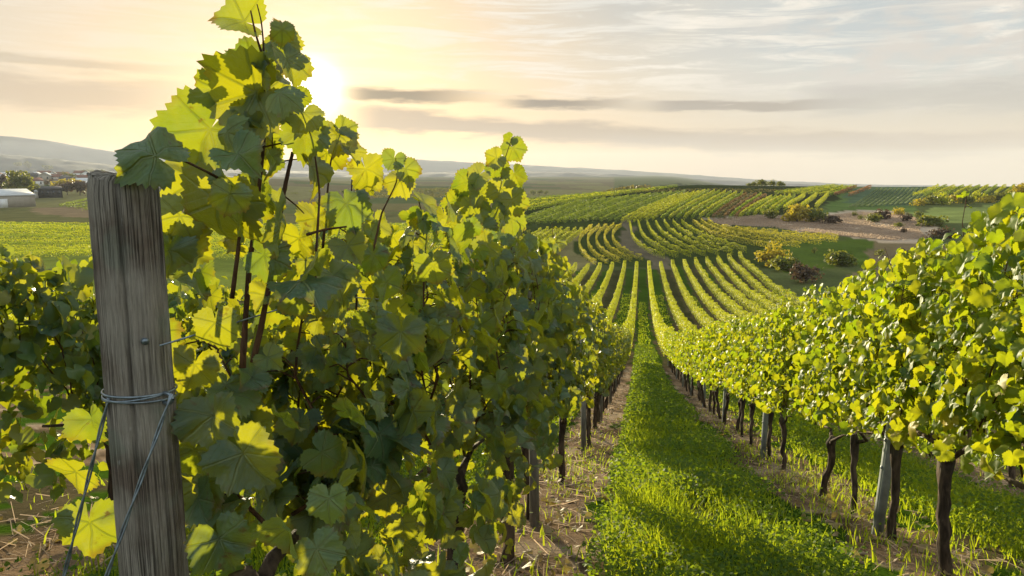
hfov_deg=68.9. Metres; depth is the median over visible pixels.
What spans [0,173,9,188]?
tree
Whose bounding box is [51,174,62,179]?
house
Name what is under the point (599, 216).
vine row
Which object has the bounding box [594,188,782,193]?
vine row
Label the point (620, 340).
grape vine
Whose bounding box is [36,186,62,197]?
house
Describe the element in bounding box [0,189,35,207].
barn
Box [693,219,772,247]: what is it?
vine row
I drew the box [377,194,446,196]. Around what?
vine row
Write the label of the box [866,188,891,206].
vine row
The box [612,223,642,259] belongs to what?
vine row
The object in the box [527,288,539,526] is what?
trellis stake
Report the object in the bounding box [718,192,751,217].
vine row
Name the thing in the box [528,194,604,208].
vine row
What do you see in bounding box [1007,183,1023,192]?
bush
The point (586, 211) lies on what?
vine row
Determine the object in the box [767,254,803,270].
bush
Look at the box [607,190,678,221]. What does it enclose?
vine row
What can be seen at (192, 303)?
grape vine
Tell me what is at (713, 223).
vine row
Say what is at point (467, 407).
grape vine
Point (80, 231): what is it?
vine row
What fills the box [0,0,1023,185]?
sky
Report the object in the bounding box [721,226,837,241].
vine row
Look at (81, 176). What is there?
house
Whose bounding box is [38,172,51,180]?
house
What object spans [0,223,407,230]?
vine row
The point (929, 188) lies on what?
vine row
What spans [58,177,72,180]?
house
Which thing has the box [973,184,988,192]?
vine row
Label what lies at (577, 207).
vine row
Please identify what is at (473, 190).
grape vine
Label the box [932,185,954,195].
vine row
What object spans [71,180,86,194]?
tree
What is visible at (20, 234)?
vine row
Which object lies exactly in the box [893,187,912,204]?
vine row
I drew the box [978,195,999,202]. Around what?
bush
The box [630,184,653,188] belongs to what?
vine row
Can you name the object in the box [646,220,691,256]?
vine row
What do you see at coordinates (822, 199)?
vine row
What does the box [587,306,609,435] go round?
grape vine
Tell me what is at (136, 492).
guy wire
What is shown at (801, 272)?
bush
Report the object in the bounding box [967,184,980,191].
vine row
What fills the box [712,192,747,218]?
vine row
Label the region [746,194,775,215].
vine row
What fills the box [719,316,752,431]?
grape vine
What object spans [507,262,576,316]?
vine row
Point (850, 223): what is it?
field
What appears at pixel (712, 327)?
grape vine
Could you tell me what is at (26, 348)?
grape vine
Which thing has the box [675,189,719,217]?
vine row
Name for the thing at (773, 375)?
grape vine
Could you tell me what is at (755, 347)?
grape vine
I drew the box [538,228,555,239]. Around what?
vine row
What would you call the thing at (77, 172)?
house
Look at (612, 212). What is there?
vine row
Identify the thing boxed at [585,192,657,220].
vine row
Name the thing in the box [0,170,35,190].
tree
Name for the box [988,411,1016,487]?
grape vine
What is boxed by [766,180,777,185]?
tree
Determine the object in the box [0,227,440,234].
vine row
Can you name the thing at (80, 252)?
vine row
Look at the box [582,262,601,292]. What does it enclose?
vine row
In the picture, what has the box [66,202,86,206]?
vine row
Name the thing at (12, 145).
hills
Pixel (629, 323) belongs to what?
vine row
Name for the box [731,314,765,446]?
grape vine
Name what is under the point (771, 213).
bush
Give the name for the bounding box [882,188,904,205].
vine row
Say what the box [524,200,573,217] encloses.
vine row
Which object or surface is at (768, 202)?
vine row
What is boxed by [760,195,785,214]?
vine row
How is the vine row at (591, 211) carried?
on the ground at (46, 211)
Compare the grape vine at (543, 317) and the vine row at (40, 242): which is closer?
the grape vine at (543, 317)
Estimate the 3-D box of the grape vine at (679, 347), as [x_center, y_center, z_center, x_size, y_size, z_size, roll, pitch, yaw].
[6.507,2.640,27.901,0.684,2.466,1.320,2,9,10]
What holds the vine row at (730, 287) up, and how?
on the ground at (46, 211)
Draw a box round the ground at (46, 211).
[0,175,1023,575]
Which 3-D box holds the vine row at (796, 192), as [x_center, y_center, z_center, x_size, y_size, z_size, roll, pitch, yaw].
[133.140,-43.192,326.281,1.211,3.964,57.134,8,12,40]
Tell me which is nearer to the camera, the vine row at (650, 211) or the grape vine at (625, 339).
the grape vine at (625, 339)
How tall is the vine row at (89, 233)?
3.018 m
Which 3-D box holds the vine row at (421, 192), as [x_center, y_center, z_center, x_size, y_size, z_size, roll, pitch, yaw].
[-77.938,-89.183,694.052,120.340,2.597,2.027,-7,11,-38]
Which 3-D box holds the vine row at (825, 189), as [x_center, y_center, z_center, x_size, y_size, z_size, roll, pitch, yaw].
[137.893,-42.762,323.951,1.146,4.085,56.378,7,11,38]
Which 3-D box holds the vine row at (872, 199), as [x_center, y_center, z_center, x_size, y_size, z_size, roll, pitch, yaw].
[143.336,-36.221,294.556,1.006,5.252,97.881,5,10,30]
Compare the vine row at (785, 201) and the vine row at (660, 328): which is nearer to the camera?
the vine row at (660, 328)
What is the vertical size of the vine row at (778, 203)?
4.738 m
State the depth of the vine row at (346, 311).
85.32 m
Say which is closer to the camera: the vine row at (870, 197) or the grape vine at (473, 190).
the grape vine at (473, 190)
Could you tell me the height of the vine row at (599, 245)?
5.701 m
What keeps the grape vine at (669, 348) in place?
on the ground at (46, 211)
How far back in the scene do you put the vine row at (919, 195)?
299.31 m
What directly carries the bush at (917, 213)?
on the ground at (46, 211)
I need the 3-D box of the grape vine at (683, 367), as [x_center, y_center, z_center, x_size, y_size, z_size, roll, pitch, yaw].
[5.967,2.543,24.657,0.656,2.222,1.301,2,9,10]
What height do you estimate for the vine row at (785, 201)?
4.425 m
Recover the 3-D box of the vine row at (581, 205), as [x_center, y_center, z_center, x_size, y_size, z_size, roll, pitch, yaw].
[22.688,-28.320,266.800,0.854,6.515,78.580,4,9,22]
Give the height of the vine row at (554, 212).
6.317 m
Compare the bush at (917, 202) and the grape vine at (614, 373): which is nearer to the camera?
the grape vine at (614, 373)
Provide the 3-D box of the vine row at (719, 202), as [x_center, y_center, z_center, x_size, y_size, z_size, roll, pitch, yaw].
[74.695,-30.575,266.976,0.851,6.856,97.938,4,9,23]
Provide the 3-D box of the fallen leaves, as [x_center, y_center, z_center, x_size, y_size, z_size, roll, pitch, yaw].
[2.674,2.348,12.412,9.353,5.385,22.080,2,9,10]
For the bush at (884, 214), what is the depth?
212.01 m
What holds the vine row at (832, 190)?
on the ground at (46, 211)
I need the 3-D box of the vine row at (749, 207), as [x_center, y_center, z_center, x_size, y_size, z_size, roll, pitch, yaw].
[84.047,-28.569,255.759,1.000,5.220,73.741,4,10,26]
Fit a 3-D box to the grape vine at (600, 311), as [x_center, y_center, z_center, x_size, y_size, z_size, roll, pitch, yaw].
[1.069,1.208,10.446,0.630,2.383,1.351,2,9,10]
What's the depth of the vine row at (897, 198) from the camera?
292.10 m
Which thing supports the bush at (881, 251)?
on the ground at (46, 211)
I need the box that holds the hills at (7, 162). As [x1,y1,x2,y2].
[0,154,888,186]
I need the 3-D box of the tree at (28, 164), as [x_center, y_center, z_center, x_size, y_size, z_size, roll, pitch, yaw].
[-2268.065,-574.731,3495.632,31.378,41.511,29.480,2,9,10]
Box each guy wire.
[62,397,109,575]
[104,393,173,575]
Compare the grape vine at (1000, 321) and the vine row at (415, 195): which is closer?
the grape vine at (1000, 321)
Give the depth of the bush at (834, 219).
207.07 m
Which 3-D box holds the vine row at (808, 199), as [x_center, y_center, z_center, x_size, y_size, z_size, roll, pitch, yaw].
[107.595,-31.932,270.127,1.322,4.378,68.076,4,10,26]
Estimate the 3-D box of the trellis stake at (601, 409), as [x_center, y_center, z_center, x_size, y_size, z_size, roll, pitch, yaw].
[1.708,1.791,14.335,0.068,2.200,0.067,-1,9,1]
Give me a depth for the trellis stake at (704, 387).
19.22 m
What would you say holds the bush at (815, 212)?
on the ground at (46, 211)
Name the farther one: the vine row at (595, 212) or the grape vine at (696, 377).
the vine row at (595, 212)
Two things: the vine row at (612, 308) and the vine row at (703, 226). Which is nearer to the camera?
the vine row at (612, 308)
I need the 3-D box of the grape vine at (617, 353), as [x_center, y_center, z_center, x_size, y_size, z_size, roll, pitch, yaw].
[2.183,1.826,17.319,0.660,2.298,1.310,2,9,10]
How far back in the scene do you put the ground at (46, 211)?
126.52 m
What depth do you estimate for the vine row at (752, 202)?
251.14 m
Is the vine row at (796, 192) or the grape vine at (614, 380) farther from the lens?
the vine row at (796, 192)
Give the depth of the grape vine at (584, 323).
6.96 m
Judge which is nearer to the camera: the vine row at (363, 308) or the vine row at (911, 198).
the vine row at (363, 308)
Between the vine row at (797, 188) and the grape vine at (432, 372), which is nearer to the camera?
the grape vine at (432, 372)
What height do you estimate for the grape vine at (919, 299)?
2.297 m
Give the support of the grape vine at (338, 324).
on the ground at (46, 211)
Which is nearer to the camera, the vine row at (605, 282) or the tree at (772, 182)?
the vine row at (605, 282)
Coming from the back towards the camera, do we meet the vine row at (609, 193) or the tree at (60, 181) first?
the tree at (60, 181)
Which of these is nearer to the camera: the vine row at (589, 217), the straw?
the straw
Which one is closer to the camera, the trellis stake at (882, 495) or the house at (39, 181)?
the trellis stake at (882, 495)
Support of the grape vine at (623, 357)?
on the ground at (46, 211)
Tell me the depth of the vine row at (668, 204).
254.44 m
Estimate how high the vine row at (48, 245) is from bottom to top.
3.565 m
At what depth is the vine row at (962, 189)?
308.17 m
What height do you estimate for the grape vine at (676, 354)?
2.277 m
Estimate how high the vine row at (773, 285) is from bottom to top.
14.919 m
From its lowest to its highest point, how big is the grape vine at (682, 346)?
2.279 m
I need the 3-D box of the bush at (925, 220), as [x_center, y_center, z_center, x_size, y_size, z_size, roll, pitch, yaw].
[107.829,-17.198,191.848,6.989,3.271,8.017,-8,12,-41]
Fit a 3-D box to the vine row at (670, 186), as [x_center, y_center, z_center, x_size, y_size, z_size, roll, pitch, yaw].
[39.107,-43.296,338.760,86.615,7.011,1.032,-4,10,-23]
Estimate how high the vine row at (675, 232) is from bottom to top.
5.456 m
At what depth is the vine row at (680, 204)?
253.85 m
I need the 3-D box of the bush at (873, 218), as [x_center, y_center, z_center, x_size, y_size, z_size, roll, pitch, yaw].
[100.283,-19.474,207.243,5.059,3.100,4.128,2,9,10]
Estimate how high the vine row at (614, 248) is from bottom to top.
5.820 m
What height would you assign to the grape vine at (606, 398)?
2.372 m
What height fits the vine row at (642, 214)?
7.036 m
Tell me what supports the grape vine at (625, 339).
on the ground at (46, 211)
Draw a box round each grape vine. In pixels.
[0,244,66,504]
[0,252,193,500]
[45,0,469,575]
[167,276,280,425]
[235,289,325,467]
[312,179,546,575]
[327,315,369,367]
[421,206,574,564]
[426,367,451,384]
[436,132,583,519]
[557,270,598,483]
[569,297,612,445]
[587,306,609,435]
[592,319,615,428]
[597,319,617,421]
[603,316,619,411]
[603,318,615,406]
[605,323,620,408]
[611,320,623,400]
[612,328,623,396]
[613,328,626,393]
[620,327,626,365]
[626,331,630,359]
[663,329,672,363]
[664,330,673,366]
[667,335,673,372]
[668,333,679,374]
[669,332,679,376]
[672,331,681,379]
[673,334,681,381]
[675,335,681,383]
[676,337,679,367]
[677,329,688,386]
[678,329,692,385]
[679,334,687,390]
[682,327,700,395]
[682,340,690,391]
[688,335,698,395]
[689,333,700,400]
[693,327,710,407]
[693,349,701,402]
[697,325,720,411]
[700,320,726,413]
[706,326,724,418]
[708,317,730,424]
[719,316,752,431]
[724,315,754,436]
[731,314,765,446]
[746,308,800,457]
[753,291,816,469]
[784,283,880,496]
[805,271,913,513]
[839,239,983,540]
[866,190,1023,575]
[928,395,938,458]
[929,191,1023,491]
[966,411,1000,463]
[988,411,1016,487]
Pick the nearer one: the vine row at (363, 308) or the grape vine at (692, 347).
the grape vine at (692, 347)
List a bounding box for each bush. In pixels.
[754,241,791,266]
[761,208,779,218]
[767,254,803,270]
[780,203,817,221]
[789,262,824,283]
[806,207,828,221]
[819,215,842,222]
[823,249,857,266]
[864,213,882,221]
[872,208,890,218]
[874,249,885,254]
[891,207,904,214]
[891,222,905,226]
[899,212,912,220]
[908,198,927,205]
[914,211,924,216]
[915,215,949,225]
[920,194,937,203]
[926,226,954,237]
[932,192,953,204]
[934,221,946,226]
[946,194,961,202]
[958,196,975,203]
[970,191,987,201]
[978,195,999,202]
[991,191,1006,200]
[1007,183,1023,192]
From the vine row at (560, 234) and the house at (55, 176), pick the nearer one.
the vine row at (560, 234)
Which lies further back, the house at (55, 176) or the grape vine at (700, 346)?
the house at (55, 176)
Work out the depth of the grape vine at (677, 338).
31.13 m
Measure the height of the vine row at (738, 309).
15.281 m
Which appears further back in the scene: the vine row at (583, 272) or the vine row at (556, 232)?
the vine row at (556, 232)
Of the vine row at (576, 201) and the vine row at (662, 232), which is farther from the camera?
the vine row at (576, 201)
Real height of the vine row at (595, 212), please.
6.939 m
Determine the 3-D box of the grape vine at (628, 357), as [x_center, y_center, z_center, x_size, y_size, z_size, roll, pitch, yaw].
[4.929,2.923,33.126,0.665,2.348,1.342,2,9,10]
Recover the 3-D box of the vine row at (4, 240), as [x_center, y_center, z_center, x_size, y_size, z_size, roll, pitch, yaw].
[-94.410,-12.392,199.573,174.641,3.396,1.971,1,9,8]
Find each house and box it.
[22,173,37,177]
[33,178,43,185]
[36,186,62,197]
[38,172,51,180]
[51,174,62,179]
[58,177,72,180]
[73,171,83,176]
[75,175,87,179]
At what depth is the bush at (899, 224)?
193.00 m
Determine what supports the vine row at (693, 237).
on the ground at (46, 211)
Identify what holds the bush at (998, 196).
on the ground at (46, 211)
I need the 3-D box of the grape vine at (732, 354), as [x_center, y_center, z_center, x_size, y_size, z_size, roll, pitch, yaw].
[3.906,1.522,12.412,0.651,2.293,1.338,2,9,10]
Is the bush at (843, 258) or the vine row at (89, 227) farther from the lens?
the vine row at (89, 227)
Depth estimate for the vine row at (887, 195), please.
291.47 m
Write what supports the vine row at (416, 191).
on the ground at (46, 211)
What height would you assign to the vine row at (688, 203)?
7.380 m
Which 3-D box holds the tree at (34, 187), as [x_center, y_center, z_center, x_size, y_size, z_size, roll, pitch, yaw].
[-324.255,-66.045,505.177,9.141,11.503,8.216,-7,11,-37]
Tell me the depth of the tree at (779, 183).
372.10 m
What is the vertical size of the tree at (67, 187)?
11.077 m
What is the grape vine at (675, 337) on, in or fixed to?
on the ground at (46, 211)
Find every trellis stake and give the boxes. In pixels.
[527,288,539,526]
[580,336,585,454]
[599,392,602,421]
[702,383,705,406]
[722,388,726,421]
[760,351,770,457]
[871,333,907,534]
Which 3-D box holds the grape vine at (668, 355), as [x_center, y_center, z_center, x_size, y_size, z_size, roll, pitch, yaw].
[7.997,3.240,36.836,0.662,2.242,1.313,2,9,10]
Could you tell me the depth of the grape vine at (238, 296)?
6.37 m
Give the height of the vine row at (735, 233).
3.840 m
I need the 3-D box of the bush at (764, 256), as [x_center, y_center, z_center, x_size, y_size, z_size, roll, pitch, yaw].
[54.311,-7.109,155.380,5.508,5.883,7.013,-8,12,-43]
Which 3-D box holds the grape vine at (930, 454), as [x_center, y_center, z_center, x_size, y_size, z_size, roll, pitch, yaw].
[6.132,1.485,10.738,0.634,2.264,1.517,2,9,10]
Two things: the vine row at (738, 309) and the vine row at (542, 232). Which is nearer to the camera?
the vine row at (738, 309)
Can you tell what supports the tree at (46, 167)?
on the hills at (7, 162)
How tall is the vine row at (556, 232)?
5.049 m
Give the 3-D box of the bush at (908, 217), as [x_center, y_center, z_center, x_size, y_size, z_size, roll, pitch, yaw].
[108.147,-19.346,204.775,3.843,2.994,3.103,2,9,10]
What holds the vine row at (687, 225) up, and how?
on the ground at (46, 211)
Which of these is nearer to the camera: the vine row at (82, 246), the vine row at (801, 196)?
the vine row at (82, 246)
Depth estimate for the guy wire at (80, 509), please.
1.09 m
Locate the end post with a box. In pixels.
[86,170,188,575]
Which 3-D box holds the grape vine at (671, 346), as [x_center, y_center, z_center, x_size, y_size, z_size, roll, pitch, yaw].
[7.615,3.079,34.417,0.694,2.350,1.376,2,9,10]
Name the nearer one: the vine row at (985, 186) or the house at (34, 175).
the vine row at (985, 186)
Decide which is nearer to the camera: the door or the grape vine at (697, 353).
the grape vine at (697, 353)
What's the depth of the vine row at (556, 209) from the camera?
260.03 m
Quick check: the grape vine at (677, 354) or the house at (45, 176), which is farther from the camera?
the house at (45, 176)
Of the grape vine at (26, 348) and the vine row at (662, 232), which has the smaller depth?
the grape vine at (26, 348)
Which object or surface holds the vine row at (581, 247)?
on the ground at (46, 211)
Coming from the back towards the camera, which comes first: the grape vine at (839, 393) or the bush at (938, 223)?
the bush at (938, 223)
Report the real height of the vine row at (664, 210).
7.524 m
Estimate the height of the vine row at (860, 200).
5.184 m
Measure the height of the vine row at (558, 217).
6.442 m
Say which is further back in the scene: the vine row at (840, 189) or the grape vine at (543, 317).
the vine row at (840, 189)
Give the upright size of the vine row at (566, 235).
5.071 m
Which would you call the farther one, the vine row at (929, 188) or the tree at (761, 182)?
the tree at (761, 182)
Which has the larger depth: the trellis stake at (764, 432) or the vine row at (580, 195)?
the vine row at (580, 195)
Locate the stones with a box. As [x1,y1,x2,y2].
[6,412,992,575]
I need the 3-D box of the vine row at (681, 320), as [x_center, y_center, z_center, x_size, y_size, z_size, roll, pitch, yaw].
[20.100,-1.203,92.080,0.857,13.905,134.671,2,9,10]
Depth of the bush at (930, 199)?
264.12 m
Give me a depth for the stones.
5.52 m
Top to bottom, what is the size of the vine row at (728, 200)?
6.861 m
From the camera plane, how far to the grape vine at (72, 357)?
4.09 m
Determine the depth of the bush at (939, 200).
260.51 m
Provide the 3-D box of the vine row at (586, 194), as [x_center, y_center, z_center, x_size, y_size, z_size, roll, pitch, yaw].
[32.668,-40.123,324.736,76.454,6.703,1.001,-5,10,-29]
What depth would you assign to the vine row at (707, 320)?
94.33 m
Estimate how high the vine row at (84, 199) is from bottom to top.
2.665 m
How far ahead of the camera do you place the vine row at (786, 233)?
184.64 m
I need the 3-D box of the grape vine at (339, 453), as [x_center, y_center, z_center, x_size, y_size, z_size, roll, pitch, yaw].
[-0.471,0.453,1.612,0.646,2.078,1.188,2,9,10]
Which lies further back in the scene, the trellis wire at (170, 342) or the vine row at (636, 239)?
the vine row at (636, 239)
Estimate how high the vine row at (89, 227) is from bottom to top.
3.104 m
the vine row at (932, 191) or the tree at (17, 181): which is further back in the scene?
the tree at (17, 181)
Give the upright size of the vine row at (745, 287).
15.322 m
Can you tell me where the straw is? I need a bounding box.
[0,384,1023,575]
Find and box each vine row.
[0,221,436,226]
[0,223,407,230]
[0,224,411,229]
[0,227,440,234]
[0,229,433,236]
[0,230,433,238]
[0,233,441,243]
[0,236,440,247]
[0,237,442,250]
[0,249,349,262]
[0,287,429,326]
[0,288,431,325]
[0,302,432,324]
[1,226,431,232]
[2,303,433,332]
[3,241,319,250]
[5,244,332,254]
[6,239,434,250]
[14,247,260,255]
[59,198,86,205]
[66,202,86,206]
[374,190,447,193]
[374,190,448,192]
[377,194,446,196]
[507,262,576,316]
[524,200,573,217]
[525,195,591,210]
[526,198,589,221]
[526,199,580,219]
[527,184,676,198]
[528,187,653,201]
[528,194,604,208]
[529,186,663,199]
[529,192,617,205]
[530,189,642,202]
[530,198,596,222]
[531,191,629,203]
[536,197,605,222]
[536,226,548,237]
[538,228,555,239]
[543,227,562,239]
[544,196,613,222]
[549,196,619,223]
[553,226,582,252]
[553,227,569,240]
[556,194,628,221]
[556,226,576,243]
[563,193,636,220]
[570,193,643,221]
[573,263,589,283]
[578,192,650,220]
[578,224,596,264]
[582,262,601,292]
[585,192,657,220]
[587,223,608,262]
[591,261,613,310]
[592,191,664,221]
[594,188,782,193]
[595,223,620,261]
[600,191,671,220]
[604,223,631,261]
[606,260,625,320]
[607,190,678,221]
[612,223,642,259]
[614,189,685,222]
[620,193,676,222]
[622,261,638,355]
[626,192,681,221]
[629,221,664,258]
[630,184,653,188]
[633,191,688,221]
[637,220,678,256]
[639,191,693,221]
[645,190,699,219]
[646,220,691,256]
[647,260,673,355]
[652,189,703,219]
[655,220,705,255]
[659,261,701,334]
[660,189,708,218]
[663,219,719,253]
[668,189,714,219]
[671,259,836,347]
[672,219,733,253]
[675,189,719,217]
[681,219,746,252]
[682,259,833,359]
[683,190,724,219]
[691,190,731,217]
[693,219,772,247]
[694,257,831,338]
[698,190,736,219]
[700,218,800,246]
[705,190,742,217]
[705,257,831,343]
[708,217,822,243]
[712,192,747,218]
[716,255,836,334]
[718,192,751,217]
[721,224,837,239]
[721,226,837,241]
[723,192,756,217]
[727,254,829,321]
[728,192,761,218]
[734,193,766,218]
[738,195,771,216]
[738,250,825,314]
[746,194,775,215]
[753,194,780,215]
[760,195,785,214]
[769,194,790,210]
[774,194,794,211]
[775,184,829,193]
[782,184,831,193]
[783,192,804,209]
[791,184,837,194]
[800,184,842,193]
[801,192,817,205]
[809,184,846,194]
[815,191,829,206]
[818,184,850,195]
[829,184,855,195]
[834,185,857,194]
[848,185,870,195]
[848,188,877,207]
[854,188,881,206]
[860,188,886,206]
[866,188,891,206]
[871,188,895,206]
[877,188,899,206]
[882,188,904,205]
[888,188,908,205]
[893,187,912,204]
[899,188,916,204]
[904,187,922,203]
[909,187,926,202]
[913,183,938,194]
[924,184,947,195]
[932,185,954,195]
[944,184,963,194]
[953,185,971,194]
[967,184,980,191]
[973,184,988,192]
[984,184,997,193]
[994,184,1005,194]
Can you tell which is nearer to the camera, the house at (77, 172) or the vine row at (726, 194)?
the vine row at (726, 194)
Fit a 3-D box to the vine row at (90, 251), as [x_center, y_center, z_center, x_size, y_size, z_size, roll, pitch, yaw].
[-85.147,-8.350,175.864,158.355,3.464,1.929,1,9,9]
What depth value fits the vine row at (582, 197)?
312.89 m
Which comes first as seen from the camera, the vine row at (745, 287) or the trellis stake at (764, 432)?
the trellis stake at (764, 432)
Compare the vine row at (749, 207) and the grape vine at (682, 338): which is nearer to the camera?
the grape vine at (682, 338)
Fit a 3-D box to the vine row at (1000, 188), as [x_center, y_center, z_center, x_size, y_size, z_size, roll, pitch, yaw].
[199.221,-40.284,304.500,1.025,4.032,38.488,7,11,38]
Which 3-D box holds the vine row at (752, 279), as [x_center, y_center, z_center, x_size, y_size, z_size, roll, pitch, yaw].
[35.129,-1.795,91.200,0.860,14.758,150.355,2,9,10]
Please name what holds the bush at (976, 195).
on the ground at (46, 211)
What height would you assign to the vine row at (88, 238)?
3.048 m
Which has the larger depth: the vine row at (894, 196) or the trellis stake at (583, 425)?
the vine row at (894, 196)
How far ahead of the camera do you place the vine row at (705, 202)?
257.11 m
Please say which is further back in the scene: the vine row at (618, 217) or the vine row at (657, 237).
the vine row at (618, 217)
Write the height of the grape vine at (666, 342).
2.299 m
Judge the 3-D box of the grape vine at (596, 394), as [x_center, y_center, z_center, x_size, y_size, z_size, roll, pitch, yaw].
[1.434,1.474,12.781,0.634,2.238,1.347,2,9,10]
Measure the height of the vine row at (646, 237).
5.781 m
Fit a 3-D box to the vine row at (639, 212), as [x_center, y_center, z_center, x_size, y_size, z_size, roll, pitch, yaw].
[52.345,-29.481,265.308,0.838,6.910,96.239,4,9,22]
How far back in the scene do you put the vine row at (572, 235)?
195.49 m
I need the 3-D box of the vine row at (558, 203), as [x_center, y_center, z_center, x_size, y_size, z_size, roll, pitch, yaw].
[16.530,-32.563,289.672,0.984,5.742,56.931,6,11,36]
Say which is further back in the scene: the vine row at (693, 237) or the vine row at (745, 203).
the vine row at (745, 203)
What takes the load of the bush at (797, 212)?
on the ground at (46, 211)
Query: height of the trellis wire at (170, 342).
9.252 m
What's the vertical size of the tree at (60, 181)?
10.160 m
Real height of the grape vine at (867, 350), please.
2.311 m
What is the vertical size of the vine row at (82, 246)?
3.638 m
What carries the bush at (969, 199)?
on the ground at (46, 211)
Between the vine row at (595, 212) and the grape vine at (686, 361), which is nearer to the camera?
the grape vine at (686, 361)
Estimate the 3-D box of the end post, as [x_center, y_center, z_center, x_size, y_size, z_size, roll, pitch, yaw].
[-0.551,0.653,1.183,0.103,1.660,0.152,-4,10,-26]
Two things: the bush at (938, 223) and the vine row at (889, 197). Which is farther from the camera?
the vine row at (889, 197)
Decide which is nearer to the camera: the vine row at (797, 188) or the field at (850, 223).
the field at (850, 223)
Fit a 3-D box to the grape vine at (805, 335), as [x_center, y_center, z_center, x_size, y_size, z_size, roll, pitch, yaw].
[2.981,0.998,7.019,0.651,2.303,1.491,2,9,10]
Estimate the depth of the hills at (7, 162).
4033.01 m
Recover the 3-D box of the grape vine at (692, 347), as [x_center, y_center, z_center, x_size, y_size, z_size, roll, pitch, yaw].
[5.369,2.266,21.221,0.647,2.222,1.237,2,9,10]
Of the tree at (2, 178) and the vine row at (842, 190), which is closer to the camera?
the vine row at (842, 190)
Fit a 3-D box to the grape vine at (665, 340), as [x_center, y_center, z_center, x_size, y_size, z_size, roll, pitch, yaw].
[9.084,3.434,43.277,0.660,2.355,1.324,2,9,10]
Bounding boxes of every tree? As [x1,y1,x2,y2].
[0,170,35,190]
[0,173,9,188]
[23,161,30,167]
[25,184,39,192]
[42,165,52,169]
[50,178,67,185]
[55,181,77,194]
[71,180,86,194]
[754,179,768,185]
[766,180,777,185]
[777,181,785,185]
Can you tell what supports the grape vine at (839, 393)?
on the ground at (46, 211)
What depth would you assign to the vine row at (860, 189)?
317.93 m
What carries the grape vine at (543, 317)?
on the ground at (46, 211)
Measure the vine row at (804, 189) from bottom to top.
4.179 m
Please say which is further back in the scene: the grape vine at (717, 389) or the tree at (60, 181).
the tree at (60, 181)
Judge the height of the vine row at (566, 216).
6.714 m
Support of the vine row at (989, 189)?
on the ground at (46, 211)
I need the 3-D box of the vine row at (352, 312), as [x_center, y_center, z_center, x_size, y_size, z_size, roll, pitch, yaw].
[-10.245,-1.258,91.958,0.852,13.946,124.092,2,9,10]
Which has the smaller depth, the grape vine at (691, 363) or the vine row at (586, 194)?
the grape vine at (691, 363)
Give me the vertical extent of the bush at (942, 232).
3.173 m
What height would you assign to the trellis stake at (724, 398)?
2.040 m
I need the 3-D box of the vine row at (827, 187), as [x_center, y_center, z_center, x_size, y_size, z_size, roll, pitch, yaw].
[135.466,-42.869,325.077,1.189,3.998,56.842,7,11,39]
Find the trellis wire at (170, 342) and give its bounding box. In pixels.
[159,297,474,346]
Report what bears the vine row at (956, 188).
on the ground at (46, 211)
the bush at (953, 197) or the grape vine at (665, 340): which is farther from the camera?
the bush at (953, 197)
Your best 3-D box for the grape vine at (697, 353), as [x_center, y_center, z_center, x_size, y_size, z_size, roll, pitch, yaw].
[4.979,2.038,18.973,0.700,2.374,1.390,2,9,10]
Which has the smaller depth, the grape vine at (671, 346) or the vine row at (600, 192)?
the grape vine at (671, 346)
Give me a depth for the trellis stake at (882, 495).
5.24 m
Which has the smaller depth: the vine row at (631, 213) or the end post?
the end post
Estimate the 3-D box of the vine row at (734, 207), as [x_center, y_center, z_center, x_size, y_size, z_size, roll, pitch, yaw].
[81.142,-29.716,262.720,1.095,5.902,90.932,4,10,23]
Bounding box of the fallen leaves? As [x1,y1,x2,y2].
[0,392,1023,575]
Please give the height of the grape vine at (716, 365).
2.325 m
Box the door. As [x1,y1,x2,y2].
[0,199,7,207]
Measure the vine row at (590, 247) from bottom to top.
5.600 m
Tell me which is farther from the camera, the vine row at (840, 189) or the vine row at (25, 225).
the vine row at (840, 189)
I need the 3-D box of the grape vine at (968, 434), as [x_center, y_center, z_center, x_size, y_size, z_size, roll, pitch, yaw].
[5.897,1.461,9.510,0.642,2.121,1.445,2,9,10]
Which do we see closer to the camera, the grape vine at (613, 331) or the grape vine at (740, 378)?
the grape vine at (740, 378)
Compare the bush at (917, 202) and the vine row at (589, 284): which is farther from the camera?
the bush at (917, 202)
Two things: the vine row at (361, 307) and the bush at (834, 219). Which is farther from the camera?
the bush at (834, 219)
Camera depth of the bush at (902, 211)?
223.13 m
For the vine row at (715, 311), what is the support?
on the ground at (46, 211)
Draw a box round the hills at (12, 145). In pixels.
[0,136,962,186]
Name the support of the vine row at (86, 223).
on the ground at (46, 211)

